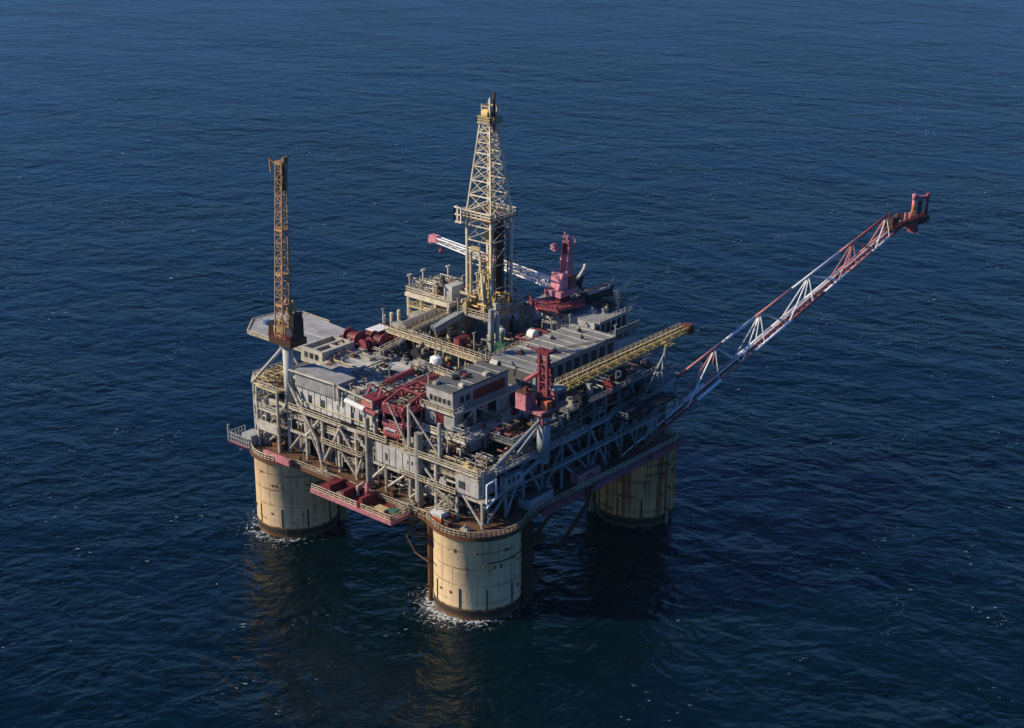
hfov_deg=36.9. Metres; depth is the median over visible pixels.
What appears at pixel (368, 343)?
winch
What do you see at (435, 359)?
storage tank
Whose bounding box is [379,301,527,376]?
topside plant
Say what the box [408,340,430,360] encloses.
engine
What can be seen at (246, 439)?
equipment pod
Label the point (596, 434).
deck plant
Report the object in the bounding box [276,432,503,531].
deck plant
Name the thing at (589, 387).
deck plant
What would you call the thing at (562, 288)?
red white boom crane
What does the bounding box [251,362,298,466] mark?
corner module
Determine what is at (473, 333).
lamp post
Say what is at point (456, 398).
control building
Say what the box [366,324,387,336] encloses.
store box
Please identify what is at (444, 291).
drill floor
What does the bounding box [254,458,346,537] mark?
hull column
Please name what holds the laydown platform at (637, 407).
attached to the production platform at (409, 455)
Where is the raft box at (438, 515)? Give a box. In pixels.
[431,507,448,522]
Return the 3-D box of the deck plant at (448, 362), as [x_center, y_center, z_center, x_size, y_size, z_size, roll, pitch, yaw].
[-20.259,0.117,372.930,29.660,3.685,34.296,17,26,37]
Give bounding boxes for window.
[458,480,464,488]
[460,395,463,403]
[465,393,469,401]
[558,392,564,401]
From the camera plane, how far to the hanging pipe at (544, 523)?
346.41 m
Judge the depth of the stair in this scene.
337.96 m
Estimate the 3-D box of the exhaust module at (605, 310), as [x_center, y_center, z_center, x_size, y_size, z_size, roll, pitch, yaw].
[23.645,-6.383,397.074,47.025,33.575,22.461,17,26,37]
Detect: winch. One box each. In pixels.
[342,327,367,348]
[358,337,375,351]
[369,330,392,350]
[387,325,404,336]
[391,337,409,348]
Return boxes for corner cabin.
[455,468,522,508]
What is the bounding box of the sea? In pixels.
[0,0,1023,727]
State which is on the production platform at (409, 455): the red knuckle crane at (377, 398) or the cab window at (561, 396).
the red knuckle crane at (377, 398)
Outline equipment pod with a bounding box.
[227,424,262,448]
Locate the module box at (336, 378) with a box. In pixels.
[294,363,355,400]
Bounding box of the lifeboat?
[383,426,401,443]
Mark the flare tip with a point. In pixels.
(912, 220)
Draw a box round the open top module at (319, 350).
[301,335,354,363]
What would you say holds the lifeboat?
in the red frame station
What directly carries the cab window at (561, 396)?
in the yellow boom crane at (548, 403)
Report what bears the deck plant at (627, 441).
on the production platform at (409, 455)
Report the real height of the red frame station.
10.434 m
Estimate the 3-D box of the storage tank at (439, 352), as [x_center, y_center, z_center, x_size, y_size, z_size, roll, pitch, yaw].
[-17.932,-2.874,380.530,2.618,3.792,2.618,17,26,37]
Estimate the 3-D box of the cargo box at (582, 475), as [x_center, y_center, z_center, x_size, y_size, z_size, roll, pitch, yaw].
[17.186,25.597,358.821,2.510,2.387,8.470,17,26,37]
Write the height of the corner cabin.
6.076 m
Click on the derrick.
(494, 235)
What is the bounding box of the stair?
[426,479,454,512]
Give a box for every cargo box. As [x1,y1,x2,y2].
[518,486,552,510]
[570,462,600,484]
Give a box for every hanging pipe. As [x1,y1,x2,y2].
[406,517,428,561]
[533,511,554,593]
[557,492,591,546]
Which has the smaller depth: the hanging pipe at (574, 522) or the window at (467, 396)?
the window at (467, 396)
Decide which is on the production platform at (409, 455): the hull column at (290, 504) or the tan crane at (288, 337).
the tan crane at (288, 337)
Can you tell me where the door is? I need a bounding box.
[436,412,442,426]
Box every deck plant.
[275,383,565,473]
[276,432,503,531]
[280,406,500,492]
[294,315,436,394]
[375,331,490,398]
[450,368,659,462]
[499,413,645,475]
[502,429,644,515]
[505,293,651,382]
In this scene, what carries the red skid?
on the production platform at (409, 455)
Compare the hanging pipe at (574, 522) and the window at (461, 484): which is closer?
the window at (461, 484)
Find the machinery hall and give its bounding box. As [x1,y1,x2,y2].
[489,324,615,394]
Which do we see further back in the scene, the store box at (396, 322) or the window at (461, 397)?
the store box at (396, 322)
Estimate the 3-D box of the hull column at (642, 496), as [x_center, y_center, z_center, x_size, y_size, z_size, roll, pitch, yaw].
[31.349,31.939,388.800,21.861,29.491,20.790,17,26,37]
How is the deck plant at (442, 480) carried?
on the production platform at (409, 455)
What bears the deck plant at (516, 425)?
on the production platform at (409, 455)
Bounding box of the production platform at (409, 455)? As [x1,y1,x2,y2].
[249,318,686,541]
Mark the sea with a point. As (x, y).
(836, 540)
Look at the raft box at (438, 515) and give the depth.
337.46 m
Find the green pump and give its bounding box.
[495,331,514,353]
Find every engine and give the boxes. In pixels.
[390,339,407,356]
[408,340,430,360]
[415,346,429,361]
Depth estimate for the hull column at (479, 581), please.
337.75 m
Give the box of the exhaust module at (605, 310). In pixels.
[509,264,679,426]
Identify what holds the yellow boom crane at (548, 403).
on the production platform at (409, 455)
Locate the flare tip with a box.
[879,193,929,232]
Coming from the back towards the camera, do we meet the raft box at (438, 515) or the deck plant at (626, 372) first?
the deck plant at (626, 372)
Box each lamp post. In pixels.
[456,298,459,313]
[472,332,475,350]
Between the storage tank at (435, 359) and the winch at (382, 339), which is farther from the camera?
the winch at (382, 339)
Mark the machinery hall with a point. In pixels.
(519, 362)
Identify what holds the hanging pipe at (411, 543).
hanging from the production platform at (409, 455)
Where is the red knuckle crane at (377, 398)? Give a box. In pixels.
[344,367,437,416]
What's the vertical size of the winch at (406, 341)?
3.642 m
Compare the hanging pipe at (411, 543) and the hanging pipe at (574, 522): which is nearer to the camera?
the hanging pipe at (411, 543)
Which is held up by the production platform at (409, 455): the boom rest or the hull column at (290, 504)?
the boom rest
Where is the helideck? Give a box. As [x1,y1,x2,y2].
[247,311,344,363]
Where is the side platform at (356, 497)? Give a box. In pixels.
[310,475,411,525]
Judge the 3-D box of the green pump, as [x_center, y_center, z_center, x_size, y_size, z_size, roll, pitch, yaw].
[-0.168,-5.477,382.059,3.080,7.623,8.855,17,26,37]
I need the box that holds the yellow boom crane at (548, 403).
[483,322,694,509]
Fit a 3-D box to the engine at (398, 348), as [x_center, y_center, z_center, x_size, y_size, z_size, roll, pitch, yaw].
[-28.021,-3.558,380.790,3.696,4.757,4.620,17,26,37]
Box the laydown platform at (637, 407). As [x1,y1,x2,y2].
[610,391,676,435]
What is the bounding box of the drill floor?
[382,265,525,355]
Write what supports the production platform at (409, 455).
on the hull column at (642, 496)
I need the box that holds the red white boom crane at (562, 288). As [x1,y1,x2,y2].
[428,229,585,318]
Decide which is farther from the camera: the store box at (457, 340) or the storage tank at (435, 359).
the store box at (457, 340)
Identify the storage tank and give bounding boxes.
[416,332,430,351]
[430,354,441,366]
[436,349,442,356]
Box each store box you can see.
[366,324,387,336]
[391,320,401,328]
[454,334,469,350]
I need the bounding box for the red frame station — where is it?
[382,381,425,444]
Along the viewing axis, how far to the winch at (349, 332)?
385.59 m
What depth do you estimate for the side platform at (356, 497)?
347.07 m
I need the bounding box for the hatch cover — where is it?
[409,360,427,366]
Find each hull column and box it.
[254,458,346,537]
[426,520,545,620]
[585,427,677,526]
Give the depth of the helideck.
394.55 m
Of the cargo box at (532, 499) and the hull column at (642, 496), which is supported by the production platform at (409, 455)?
the cargo box at (532, 499)
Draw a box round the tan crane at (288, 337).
[251,156,306,404]
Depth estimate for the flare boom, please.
406.70 m
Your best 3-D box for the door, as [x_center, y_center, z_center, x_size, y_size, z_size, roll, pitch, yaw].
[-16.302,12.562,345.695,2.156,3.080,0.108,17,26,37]
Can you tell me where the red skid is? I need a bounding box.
[515,328,549,344]
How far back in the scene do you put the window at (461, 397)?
343.88 m
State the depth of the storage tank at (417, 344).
384.48 m
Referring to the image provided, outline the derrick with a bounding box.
[453,91,517,322]
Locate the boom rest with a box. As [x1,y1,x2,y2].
[644,341,675,395]
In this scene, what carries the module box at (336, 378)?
on the production platform at (409, 455)
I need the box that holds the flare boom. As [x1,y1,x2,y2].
[622,214,903,456]
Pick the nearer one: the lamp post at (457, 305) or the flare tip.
the lamp post at (457, 305)
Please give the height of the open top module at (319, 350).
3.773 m
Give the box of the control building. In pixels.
[411,361,531,453]

